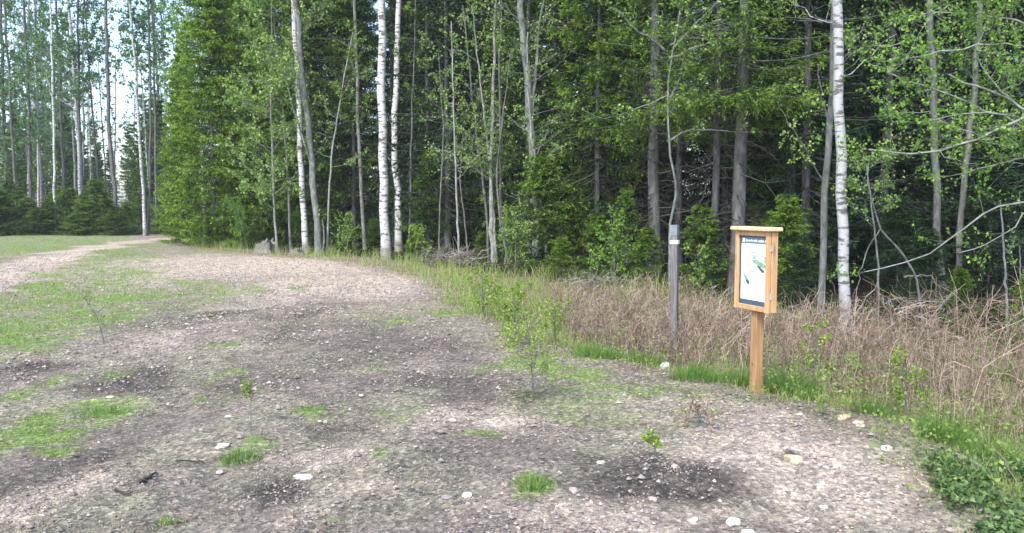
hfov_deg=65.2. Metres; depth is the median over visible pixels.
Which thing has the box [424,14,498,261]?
tree
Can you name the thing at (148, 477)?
stick
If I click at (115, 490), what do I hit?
stick
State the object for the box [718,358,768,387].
grass tuft
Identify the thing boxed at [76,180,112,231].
young spruce
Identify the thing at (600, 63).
spruce tree
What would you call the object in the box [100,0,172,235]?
tall tree
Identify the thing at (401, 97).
spruce tree
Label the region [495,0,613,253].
spruce tree
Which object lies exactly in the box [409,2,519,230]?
spruce tree
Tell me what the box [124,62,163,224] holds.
tall tree
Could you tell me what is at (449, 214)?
spruce tree
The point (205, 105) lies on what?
spruce tree
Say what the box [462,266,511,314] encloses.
birch sapling
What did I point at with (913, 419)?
weeds
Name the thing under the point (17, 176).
spruce tree
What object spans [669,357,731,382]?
grass tuft
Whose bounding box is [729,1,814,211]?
spruce tree
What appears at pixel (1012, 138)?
spruce tree
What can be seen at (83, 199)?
young spruce
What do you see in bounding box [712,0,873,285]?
spruce tree
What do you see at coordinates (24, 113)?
tall tree
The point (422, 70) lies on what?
spruce tree
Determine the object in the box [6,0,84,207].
tall tree
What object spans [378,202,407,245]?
young spruce
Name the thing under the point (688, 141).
spruce tree
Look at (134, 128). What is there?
tall tree
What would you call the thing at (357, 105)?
aspen tree
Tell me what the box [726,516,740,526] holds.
stone
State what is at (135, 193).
spruce tree
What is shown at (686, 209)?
spruce tree
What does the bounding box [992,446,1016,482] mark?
stick
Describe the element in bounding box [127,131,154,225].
spruce tree
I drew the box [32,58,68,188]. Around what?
tall tree
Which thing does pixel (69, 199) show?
young spruce
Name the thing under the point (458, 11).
spruce tree
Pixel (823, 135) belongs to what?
spruce tree
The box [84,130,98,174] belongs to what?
tall tree
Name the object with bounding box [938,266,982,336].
young spruce
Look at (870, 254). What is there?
spruce tree
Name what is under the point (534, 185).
young spruce
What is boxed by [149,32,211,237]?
spruce tree
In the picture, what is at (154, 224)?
young spruce
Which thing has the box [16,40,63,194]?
tall tree
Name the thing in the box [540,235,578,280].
young spruce
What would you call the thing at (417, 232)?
leafy shrub
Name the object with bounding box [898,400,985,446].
grass tuft
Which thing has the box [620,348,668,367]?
grass tuft
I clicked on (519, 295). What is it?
birch sapling
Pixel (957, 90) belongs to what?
spruce tree
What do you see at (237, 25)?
birch tree
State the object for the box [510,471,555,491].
grass tuft
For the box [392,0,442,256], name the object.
aspen sapling
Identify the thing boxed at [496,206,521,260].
young spruce
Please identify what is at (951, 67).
spruce tree
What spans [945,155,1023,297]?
young spruce
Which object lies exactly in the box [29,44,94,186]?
tall tree
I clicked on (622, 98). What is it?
spruce tree
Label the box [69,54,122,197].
tall tree
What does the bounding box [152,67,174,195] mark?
tall tree
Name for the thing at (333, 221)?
young spruce
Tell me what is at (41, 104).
tall tree
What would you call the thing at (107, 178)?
spruce tree
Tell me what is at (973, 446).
grass tuft
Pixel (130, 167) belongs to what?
spruce tree
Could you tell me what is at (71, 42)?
tall tree
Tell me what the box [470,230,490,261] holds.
young spruce
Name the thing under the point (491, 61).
spruce tree
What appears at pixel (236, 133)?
spruce tree
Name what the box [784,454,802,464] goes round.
stone
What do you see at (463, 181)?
spruce tree
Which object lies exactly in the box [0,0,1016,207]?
sky
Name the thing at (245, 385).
birch sapling
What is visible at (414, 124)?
spruce tree
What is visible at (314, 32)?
spruce tree
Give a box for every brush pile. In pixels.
[405,233,507,268]
[555,256,649,290]
[821,272,971,344]
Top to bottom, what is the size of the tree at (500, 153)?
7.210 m
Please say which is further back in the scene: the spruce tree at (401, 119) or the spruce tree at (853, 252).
the spruce tree at (401, 119)
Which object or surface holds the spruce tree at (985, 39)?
on the ground at (172, 486)
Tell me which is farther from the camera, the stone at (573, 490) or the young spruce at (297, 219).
the young spruce at (297, 219)
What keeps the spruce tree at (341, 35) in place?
on the ground at (172, 486)
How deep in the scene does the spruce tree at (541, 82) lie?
22.38 m
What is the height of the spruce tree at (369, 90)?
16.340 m
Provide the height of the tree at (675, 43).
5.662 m
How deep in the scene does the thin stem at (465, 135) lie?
22.75 m
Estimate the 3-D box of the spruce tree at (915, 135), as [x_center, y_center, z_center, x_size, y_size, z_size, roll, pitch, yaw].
[12.275,-8.381,25.198,4.283,16.431,4.132,-1,5,-16]
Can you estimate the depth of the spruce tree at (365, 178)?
36.88 m
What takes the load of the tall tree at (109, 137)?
on the ground at (172, 486)
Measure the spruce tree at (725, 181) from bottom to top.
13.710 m
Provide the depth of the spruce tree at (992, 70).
22.73 m
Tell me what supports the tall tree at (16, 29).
on the ground at (172, 486)
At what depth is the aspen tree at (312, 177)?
25.37 m
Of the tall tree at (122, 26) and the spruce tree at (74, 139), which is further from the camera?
the spruce tree at (74, 139)
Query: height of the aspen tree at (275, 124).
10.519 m
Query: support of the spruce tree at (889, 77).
on the ground at (172, 486)
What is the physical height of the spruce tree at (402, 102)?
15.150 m
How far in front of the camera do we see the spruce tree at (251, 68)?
30.18 m
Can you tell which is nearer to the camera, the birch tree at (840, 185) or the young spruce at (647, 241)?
the birch tree at (840, 185)
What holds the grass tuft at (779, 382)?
on the ground at (172, 486)
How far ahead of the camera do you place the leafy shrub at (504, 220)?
19.19 m
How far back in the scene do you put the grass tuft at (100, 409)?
6.25 m
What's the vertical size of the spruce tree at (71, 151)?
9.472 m
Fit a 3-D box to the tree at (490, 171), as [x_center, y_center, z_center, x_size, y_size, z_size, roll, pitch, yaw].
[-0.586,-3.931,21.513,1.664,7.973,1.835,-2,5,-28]
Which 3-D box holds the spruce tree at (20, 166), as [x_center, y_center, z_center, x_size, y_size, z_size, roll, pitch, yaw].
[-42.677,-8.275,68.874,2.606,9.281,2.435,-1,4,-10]
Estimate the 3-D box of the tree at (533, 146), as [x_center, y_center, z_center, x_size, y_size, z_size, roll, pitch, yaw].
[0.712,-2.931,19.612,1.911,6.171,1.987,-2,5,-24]
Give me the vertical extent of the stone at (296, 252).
0.248 m
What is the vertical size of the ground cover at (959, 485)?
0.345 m
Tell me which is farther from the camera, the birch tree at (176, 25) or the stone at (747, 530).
the birch tree at (176, 25)
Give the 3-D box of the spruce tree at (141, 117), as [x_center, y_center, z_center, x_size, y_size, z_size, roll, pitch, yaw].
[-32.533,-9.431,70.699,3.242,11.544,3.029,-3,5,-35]
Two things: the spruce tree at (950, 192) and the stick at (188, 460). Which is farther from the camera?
the spruce tree at (950, 192)
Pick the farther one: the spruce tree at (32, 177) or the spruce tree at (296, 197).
the spruce tree at (32, 177)
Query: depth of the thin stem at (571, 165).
22.70 m
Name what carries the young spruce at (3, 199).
on the ground at (172, 486)
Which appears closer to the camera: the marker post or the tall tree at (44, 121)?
the marker post
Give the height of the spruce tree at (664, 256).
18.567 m
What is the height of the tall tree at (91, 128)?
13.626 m
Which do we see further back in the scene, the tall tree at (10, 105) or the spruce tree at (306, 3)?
the tall tree at (10, 105)
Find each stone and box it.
[215,443,228,448]
[290,247,303,253]
[293,474,312,479]
[441,495,452,499]
[462,492,471,497]
[569,487,577,493]
[644,473,652,479]
[648,496,656,501]
[660,362,669,369]
[688,516,698,522]
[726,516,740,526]
[741,529,753,532]
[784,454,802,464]
[819,505,828,510]
[838,414,850,419]
[852,420,864,426]
[880,445,892,450]
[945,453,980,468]
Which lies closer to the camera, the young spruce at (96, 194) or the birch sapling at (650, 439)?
the birch sapling at (650, 439)
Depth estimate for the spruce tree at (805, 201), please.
15.08 m
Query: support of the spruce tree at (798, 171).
on the ground at (172, 486)
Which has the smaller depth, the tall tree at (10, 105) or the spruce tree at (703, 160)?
the spruce tree at (703, 160)
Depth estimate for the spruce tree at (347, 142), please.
38.88 m
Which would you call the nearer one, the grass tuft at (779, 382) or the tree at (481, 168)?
the grass tuft at (779, 382)
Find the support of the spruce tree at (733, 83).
on the ground at (172, 486)
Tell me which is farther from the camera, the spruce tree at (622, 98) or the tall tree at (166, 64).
the tall tree at (166, 64)
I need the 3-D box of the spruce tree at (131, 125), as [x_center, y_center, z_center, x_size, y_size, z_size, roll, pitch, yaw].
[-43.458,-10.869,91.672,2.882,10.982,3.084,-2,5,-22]
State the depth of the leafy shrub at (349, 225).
24.46 m
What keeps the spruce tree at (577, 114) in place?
on the ground at (172, 486)
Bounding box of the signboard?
[730,226,782,392]
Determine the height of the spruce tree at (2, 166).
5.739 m
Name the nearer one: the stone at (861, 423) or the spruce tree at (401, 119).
the stone at (861, 423)
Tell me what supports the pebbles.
on the ground at (172, 486)
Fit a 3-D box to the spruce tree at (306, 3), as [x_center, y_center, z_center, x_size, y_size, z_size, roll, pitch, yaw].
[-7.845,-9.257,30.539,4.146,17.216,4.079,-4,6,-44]
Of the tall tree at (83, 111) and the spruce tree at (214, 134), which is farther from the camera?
the tall tree at (83, 111)
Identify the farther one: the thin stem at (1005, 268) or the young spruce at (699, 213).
the young spruce at (699, 213)
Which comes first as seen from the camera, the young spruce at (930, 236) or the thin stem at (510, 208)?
the young spruce at (930, 236)
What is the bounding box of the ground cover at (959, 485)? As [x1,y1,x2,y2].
[915,443,1023,532]
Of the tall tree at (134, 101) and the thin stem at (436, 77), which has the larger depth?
the tall tree at (134, 101)
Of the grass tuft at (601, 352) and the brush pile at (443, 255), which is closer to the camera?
the grass tuft at (601, 352)
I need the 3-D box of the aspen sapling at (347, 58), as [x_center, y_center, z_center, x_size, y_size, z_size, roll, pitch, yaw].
[-5.713,-3.969,25.596,3.093,7.494,2.293,-3,5,-37]
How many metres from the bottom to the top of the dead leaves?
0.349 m
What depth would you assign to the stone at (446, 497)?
4.35 m
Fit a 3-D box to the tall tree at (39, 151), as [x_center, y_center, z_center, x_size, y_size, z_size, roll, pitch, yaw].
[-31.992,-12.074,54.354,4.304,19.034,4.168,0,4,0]
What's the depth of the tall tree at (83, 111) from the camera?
51.55 m
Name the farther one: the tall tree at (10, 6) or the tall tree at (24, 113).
the tall tree at (24, 113)
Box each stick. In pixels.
[114,489,131,494]
[139,470,156,483]
[176,460,203,462]
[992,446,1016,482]
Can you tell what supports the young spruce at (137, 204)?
on the ground at (172, 486)
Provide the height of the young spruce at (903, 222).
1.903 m
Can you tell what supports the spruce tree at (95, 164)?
on the ground at (172, 486)
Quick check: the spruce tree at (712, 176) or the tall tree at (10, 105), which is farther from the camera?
the tall tree at (10, 105)
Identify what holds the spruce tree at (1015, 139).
on the ground at (172, 486)
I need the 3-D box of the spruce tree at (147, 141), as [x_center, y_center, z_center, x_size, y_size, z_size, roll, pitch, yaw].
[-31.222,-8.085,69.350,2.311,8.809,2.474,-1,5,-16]
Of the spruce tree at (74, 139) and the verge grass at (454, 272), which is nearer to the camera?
the verge grass at (454, 272)
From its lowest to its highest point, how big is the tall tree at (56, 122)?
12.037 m
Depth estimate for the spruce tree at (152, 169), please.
67.02 m
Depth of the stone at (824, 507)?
4.25 m
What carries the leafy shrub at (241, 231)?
on the ground at (172, 486)
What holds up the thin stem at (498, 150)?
on the ground at (172, 486)
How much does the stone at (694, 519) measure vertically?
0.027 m
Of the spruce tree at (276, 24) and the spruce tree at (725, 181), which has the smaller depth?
the spruce tree at (725, 181)
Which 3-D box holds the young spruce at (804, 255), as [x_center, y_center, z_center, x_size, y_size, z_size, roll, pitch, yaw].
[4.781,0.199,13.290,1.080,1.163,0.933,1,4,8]
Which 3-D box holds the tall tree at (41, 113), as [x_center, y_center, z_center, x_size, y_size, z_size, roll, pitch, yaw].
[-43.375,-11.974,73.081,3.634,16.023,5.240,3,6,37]
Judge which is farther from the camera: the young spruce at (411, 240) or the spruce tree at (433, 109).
the spruce tree at (433, 109)
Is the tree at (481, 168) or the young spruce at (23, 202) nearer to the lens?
the tree at (481, 168)
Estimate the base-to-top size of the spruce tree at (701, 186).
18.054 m
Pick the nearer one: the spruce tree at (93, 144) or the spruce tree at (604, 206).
the spruce tree at (604, 206)
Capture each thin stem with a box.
[415,42,478,256]
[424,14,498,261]
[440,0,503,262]
[441,118,489,261]
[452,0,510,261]
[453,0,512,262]
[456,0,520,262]
[467,33,524,262]
[482,182,534,265]
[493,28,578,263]
[542,96,592,257]
[555,97,602,258]
[824,137,940,328]
[829,153,898,334]
[984,193,1022,332]
[1005,245,1022,305]
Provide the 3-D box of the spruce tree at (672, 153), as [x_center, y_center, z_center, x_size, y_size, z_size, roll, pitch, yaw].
[5.678,-7.827,29.709,3.779,14.499,3.646,-2,5,-23]
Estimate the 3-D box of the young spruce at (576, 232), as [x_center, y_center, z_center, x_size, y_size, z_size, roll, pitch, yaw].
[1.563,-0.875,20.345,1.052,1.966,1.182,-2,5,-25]
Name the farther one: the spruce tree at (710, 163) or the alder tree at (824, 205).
the spruce tree at (710, 163)
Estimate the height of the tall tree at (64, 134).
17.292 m
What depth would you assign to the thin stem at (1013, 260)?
12.55 m
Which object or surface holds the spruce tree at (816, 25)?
on the ground at (172, 486)
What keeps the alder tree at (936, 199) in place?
on the ground at (172, 486)
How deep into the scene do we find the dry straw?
9.62 m
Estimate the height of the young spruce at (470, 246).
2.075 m
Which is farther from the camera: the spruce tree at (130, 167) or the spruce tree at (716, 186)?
the spruce tree at (130, 167)
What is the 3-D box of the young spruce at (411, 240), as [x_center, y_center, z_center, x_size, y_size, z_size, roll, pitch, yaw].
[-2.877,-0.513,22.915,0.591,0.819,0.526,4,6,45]
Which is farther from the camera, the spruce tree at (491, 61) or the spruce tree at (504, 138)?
the spruce tree at (504, 138)
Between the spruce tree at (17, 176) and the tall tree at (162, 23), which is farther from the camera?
the spruce tree at (17, 176)
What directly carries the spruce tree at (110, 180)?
on the ground at (172, 486)
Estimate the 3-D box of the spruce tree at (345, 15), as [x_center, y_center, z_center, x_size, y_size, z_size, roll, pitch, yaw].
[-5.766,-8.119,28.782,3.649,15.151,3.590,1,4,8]
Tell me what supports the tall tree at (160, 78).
on the ground at (172, 486)
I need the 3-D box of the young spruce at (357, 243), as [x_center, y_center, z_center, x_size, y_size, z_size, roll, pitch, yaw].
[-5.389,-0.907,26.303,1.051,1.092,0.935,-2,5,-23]
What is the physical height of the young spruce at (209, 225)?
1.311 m
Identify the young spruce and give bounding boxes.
[0,182,35,232]
[0,189,26,235]
[0,196,26,235]
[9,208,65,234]
[12,197,42,234]
[28,199,64,234]
[29,187,72,231]
[47,186,93,232]
[51,212,106,235]
[62,194,109,234]
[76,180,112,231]
[91,198,130,234]
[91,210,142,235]
[109,202,142,233]
[128,195,154,230]
[150,213,168,233]
[198,216,221,247]
[237,210,264,248]
[285,205,313,251]
[321,207,342,252]
[334,222,364,253]
[363,218,380,249]
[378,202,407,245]
[397,150,458,256]
[402,235,420,261]
[454,196,480,252]
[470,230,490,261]
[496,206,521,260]
[497,150,575,271]
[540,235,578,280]
[559,194,587,265]
[571,213,627,281]
[600,187,641,274]
[624,227,667,286]
[666,204,734,297]
[724,216,782,289]
[763,192,831,307]
[777,244,834,311]
[853,195,944,294]
[892,226,966,310]
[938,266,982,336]
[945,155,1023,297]
[1000,269,1023,357]
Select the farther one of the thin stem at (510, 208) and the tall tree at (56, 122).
the tall tree at (56, 122)
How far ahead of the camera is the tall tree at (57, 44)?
47.03 m
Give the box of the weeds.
[342,248,1023,504]
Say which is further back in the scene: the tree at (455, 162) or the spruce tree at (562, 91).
the spruce tree at (562, 91)
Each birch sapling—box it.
[71,282,116,342]
[240,379,260,414]
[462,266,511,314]
[489,297,571,399]
[492,279,535,346]
[530,295,574,343]
[640,427,662,456]
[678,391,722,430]
[791,316,833,388]
[890,345,928,418]
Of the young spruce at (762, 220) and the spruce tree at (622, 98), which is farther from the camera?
the spruce tree at (622, 98)
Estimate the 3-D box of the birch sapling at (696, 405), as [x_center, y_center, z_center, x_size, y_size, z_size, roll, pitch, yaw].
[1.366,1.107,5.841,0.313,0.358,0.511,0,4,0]
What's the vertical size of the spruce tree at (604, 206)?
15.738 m
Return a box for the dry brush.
[539,267,1023,448]
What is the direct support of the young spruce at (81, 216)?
on the ground at (172, 486)
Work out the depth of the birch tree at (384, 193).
23.23 m
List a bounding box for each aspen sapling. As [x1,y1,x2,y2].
[273,20,372,254]
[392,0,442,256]
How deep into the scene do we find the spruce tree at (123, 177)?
79.53 m
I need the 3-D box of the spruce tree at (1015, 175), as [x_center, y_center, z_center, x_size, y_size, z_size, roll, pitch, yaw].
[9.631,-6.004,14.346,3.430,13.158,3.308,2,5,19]
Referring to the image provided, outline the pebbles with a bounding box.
[0,253,1023,532]
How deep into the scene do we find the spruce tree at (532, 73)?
29.83 m
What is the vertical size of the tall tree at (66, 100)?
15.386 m
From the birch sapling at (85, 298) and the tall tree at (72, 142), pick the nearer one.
the birch sapling at (85, 298)
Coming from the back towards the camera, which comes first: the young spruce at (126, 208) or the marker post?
the young spruce at (126, 208)
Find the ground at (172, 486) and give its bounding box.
[0,210,1023,532]
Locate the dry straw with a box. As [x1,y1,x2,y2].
[0,246,1023,532]
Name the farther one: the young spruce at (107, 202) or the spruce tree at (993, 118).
the young spruce at (107, 202)
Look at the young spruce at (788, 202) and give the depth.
13.61 m
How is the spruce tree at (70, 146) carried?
on the ground at (172, 486)
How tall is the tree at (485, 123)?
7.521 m
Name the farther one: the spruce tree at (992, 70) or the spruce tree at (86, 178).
the spruce tree at (86, 178)
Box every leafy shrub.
[220,193,263,246]
[327,210,363,256]
[407,223,431,253]
[482,206,538,273]
[583,202,645,283]
[683,236,724,295]
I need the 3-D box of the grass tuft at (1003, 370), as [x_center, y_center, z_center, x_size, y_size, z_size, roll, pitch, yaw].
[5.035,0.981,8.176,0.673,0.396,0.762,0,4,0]
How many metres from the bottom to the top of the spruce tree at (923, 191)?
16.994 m
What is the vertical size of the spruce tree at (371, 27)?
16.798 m
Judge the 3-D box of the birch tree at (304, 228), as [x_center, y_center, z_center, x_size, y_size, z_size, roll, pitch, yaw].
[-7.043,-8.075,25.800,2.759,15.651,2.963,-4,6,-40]
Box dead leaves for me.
[0,268,1019,532]
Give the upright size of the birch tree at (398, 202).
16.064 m
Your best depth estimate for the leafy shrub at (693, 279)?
14.47 m
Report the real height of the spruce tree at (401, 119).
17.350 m
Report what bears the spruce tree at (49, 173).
on the ground at (172, 486)
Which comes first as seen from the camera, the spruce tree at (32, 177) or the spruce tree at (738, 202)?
the spruce tree at (738, 202)
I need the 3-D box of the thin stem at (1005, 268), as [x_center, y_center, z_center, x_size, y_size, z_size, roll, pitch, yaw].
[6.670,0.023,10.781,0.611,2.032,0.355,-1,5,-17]
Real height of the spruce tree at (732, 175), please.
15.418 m
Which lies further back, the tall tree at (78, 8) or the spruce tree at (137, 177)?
the spruce tree at (137, 177)
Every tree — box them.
[0,0,27,155]
[0,0,48,211]
[0,0,48,225]
[0,0,64,197]
[0,0,77,227]
[0,0,103,231]
[0,41,38,147]
[0,50,25,136]
[0,102,27,211]
[0,113,28,225]
[0,141,11,187]
[0,146,13,225]
[2,0,62,225]
[4,38,33,170]
[6,0,68,202]
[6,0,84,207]
[6,156,22,219]
[7,49,49,158]
[7,117,34,196]
[15,48,51,199]
[15,62,64,197]
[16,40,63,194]
[17,0,115,226]
[20,0,109,220]
[21,136,36,206]
[24,108,56,210]
[26,22,87,176]
[27,0,114,211]
[29,1,103,230]
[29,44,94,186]
[31,70,58,184]
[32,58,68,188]
[35,10,94,224]
[36,103,52,196]
[39,13,94,222]
[43,142,56,195]
[46,83,73,175]
[46,100,85,211]
[47,51,96,176]
[47,137,71,222]
[54,0,119,178]
[55,101,77,186]
[59,116,77,184]
[66,122,77,193]
[68,132,97,211]
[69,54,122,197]
[69,67,116,210]
[81,95,100,174]
[82,47,144,176]
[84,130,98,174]
[86,121,104,191]
[89,144,104,211]
[91,146,102,179]
[91,149,103,184]
[93,160,108,210]
[95,0,140,229]
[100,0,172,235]
[104,150,119,208]
[106,153,123,204]
[112,0,182,219]
[113,0,191,232]
[113,92,147,168]
[115,0,185,235]
[116,128,138,213]
[121,124,139,202]
[123,150,138,217]
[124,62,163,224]
[125,23,174,172]
[126,95,159,217]
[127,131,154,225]
[129,174,140,222]
[135,109,164,220]
[136,0,233,241]
[138,22,193,148]
[142,14,176,210]
[143,122,162,210]
[145,100,173,220]
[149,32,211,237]
[151,57,210,243]
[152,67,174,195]
[153,0,266,246]
[169,0,273,239]
[203,1,276,240]
[203,2,275,194]
[210,1,282,235]
[211,0,307,247]
[212,0,338,251]
[218,0,292,239]
[235,0,307,251]
[251,0,360,244]
[253,0,341,255]
[253,3,338,245]
[258,0,350,239]
[260,0,322,253]
[287,1,363,211]
[294,29,348,225]
[298,0,402,246]
[311,0,393,237]
[318,0,373,232]
[321,0,387,229]
[325,0,378,249]
[326,1,378,237]
[343,0,437,246]
[346,6,377,217]
[366,0,456,239]
[368,0,440,239]
[369,0,475,248]
[377,0,391,259]
[378,7,431,233]
[387,0,512,254]
[390,0,488,242]
[390,18,488,237]
[391,0,403,251]
[401,0,488,237]
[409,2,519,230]
[419,0,524,250]
[436,17,488,239]
[451,0,538,251]
[458,1,515,229]
[464,0,583,230]
[466,0,586,254]
[473,0,587,265]
[484,0,524,206]
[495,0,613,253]
[498,0,566,232]
[523,0,671,265]
[532,3,564,227]
[540,0,673,256]
[542,0,592,231]
[547,7,586,224]
[552,0,771,260]
[557,2,643,241]
[558,0,767,274]
[559,0,699,263]
[564,0,767,296]
[582,0,759,269]
[584,19,669,238]
[587,0,711,243]
[602,0,901,297]
[610,0,823,292]
[614,6,708,239]
[659,0,797,267]
[671,0,709,239]
[673,1,765,238]
[674,0,812,225]
[685,2,767,241]
[689,0,713,195]
[689,9,765,197]
[699,3,782,227]
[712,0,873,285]
[720,0,909,287]
[721,1,870,256]
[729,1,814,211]
[746,0,950,268]
[750,12,884,255]
[761,0,906,316]
[766,0,877,259]
[776,0,921,335]
[795,0,993,274]
[808,0,1023,282]
[810,0,920,255]
[846,3,928,255]
[855,0,971,257]
[860,10,963,254]
[861,0,1019,269]
[874,0,1021,259]
[879,0,963,293]
[909,5,991,247]
[915,4,998,239]
[924,0,1019,252]
[924,0,1023,296]
[928,0,1023,262]
[928,0,1023,285]
[942,7,1017,249]
[954,1,1023,257]
[987,8,1023,264]
[993,18,1023,255]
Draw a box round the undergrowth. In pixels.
[166,237,1023,350]
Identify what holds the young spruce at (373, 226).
on the ground at (172, 486)
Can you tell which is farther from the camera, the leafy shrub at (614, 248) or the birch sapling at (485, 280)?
the leafy shrub at (614, 248)
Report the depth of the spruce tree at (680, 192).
19.27 m
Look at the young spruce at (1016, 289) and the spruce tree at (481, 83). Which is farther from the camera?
the spruce tree at (481, 83)
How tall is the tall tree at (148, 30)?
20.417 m
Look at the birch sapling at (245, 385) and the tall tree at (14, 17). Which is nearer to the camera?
the birch sapling at (245, 385)
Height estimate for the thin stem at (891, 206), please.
2.844 m
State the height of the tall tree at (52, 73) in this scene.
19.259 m
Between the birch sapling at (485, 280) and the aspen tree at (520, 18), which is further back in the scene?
the aspen tree at (520, 18)
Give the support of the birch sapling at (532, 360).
on the ground at (172, 486)
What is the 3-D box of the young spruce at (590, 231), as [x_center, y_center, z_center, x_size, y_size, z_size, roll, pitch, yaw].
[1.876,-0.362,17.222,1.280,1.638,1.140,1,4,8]
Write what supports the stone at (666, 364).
on the ground at (172, 486)
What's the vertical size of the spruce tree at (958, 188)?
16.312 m
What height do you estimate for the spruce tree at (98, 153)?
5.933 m
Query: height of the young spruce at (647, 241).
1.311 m
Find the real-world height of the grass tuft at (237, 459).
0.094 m
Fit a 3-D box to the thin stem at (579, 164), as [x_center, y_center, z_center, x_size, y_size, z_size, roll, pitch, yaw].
[1.978,-2.444,22.900,1.553,4.800,1.590,-4,6,-42]
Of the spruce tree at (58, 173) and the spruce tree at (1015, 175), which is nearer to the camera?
the spruce tree at (1015, 175)
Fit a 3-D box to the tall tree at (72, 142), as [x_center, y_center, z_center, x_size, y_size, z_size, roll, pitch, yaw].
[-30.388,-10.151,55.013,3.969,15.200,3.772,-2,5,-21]
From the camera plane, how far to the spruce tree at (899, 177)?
22.28 m
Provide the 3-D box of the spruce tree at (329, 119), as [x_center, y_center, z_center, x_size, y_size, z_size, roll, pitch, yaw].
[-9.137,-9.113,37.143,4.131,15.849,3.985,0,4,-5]
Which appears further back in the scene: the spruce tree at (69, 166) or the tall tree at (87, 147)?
the tall tree at (87, 147)
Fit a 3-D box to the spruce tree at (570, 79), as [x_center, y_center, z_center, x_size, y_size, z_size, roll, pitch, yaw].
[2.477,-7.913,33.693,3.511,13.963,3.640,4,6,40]
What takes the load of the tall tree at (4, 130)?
on the ground at (172, 486)
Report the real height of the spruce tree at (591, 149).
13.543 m
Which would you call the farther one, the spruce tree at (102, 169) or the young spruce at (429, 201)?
the spruce tree at (102, 169)
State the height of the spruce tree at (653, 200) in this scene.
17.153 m
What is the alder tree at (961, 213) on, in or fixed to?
on the ground at (172, 486)
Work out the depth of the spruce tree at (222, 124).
35.55 m
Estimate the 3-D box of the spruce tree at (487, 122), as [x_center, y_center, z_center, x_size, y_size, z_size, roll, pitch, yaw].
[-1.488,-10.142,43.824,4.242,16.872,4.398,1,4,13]
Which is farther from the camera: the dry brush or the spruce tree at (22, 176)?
the spruce tree at (22, 176)
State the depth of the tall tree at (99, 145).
66.06 m
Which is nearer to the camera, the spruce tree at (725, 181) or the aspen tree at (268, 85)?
the spruce tree at (725, 181)
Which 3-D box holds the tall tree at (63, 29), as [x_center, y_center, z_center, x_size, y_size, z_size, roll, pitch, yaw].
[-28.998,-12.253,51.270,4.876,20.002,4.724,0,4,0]
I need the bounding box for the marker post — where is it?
[670,225,678,353]
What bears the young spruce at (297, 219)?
on the ground at (172, 486)
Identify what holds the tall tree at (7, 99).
on the ground at (172, 486)
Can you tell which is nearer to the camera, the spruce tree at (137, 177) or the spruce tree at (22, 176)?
the spruce tree at (137, 177)
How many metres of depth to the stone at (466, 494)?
4.38 m
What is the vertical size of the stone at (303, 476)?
0.040 m
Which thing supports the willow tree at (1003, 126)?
on the ground at (172, 486)
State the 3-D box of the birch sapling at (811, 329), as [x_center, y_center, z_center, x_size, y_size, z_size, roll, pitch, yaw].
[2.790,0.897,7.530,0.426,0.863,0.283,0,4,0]
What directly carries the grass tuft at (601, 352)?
on the ground at (172, 486)
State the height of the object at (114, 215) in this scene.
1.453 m
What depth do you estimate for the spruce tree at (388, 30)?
35.27 m
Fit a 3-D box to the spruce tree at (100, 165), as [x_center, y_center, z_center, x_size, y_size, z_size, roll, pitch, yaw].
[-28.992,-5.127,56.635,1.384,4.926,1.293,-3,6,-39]
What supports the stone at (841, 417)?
on the ground at (172, 486)
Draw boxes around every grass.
[0,234,1022,532]
[186,239,1023,532]
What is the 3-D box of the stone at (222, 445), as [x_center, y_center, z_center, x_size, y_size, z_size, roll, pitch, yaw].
[-1.928,1.201,5.334,0.081,0.035,0.084,0,4,-3]
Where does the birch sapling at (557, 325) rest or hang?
on the ground at (172, 486)
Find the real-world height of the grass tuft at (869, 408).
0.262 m
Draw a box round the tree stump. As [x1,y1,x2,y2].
[251,237,280,253]
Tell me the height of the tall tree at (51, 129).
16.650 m
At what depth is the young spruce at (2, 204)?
42.02 m
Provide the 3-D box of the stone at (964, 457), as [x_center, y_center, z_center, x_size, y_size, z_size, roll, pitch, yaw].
[2.731,1.224,4.870,0.176,0.116,0.265,0,4,3]
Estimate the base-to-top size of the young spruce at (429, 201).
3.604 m
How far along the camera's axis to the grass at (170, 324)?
11.92 m
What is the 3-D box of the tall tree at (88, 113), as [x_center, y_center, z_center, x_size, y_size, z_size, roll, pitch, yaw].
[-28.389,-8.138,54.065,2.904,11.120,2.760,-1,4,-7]
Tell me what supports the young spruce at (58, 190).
on the ground at (172, 486)
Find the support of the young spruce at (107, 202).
on the ground at (172, 486)
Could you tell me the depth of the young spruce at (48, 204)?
43.05 m
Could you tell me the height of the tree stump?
0.564 m
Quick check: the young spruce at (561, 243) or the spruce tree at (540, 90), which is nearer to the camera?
the young spruce at (561, 243)
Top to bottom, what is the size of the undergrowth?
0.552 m
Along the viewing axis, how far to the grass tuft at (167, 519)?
4.04 m
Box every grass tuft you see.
[70,403,131,419]
[154,514,178,526]
[217,445,261,464]
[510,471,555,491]
[567,338,627,359]
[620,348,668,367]
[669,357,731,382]
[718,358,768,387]
[762,358,831,401]
[850,392,902,417]
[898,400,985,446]
[952,425,1023,465]
[974,349,1023,381]
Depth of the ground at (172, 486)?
6.06 m
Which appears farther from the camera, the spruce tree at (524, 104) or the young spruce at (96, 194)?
the young spruce at (96, 194)
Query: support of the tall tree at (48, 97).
on the ground at (172, 486)
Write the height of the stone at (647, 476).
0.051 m
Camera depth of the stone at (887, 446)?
5.18 m
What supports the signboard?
on the ground at (172, 486)
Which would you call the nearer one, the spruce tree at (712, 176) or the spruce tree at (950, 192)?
the spruce tree at (950, 192)
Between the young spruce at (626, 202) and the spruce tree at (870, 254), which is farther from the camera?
the spruce tree at (870, 254)

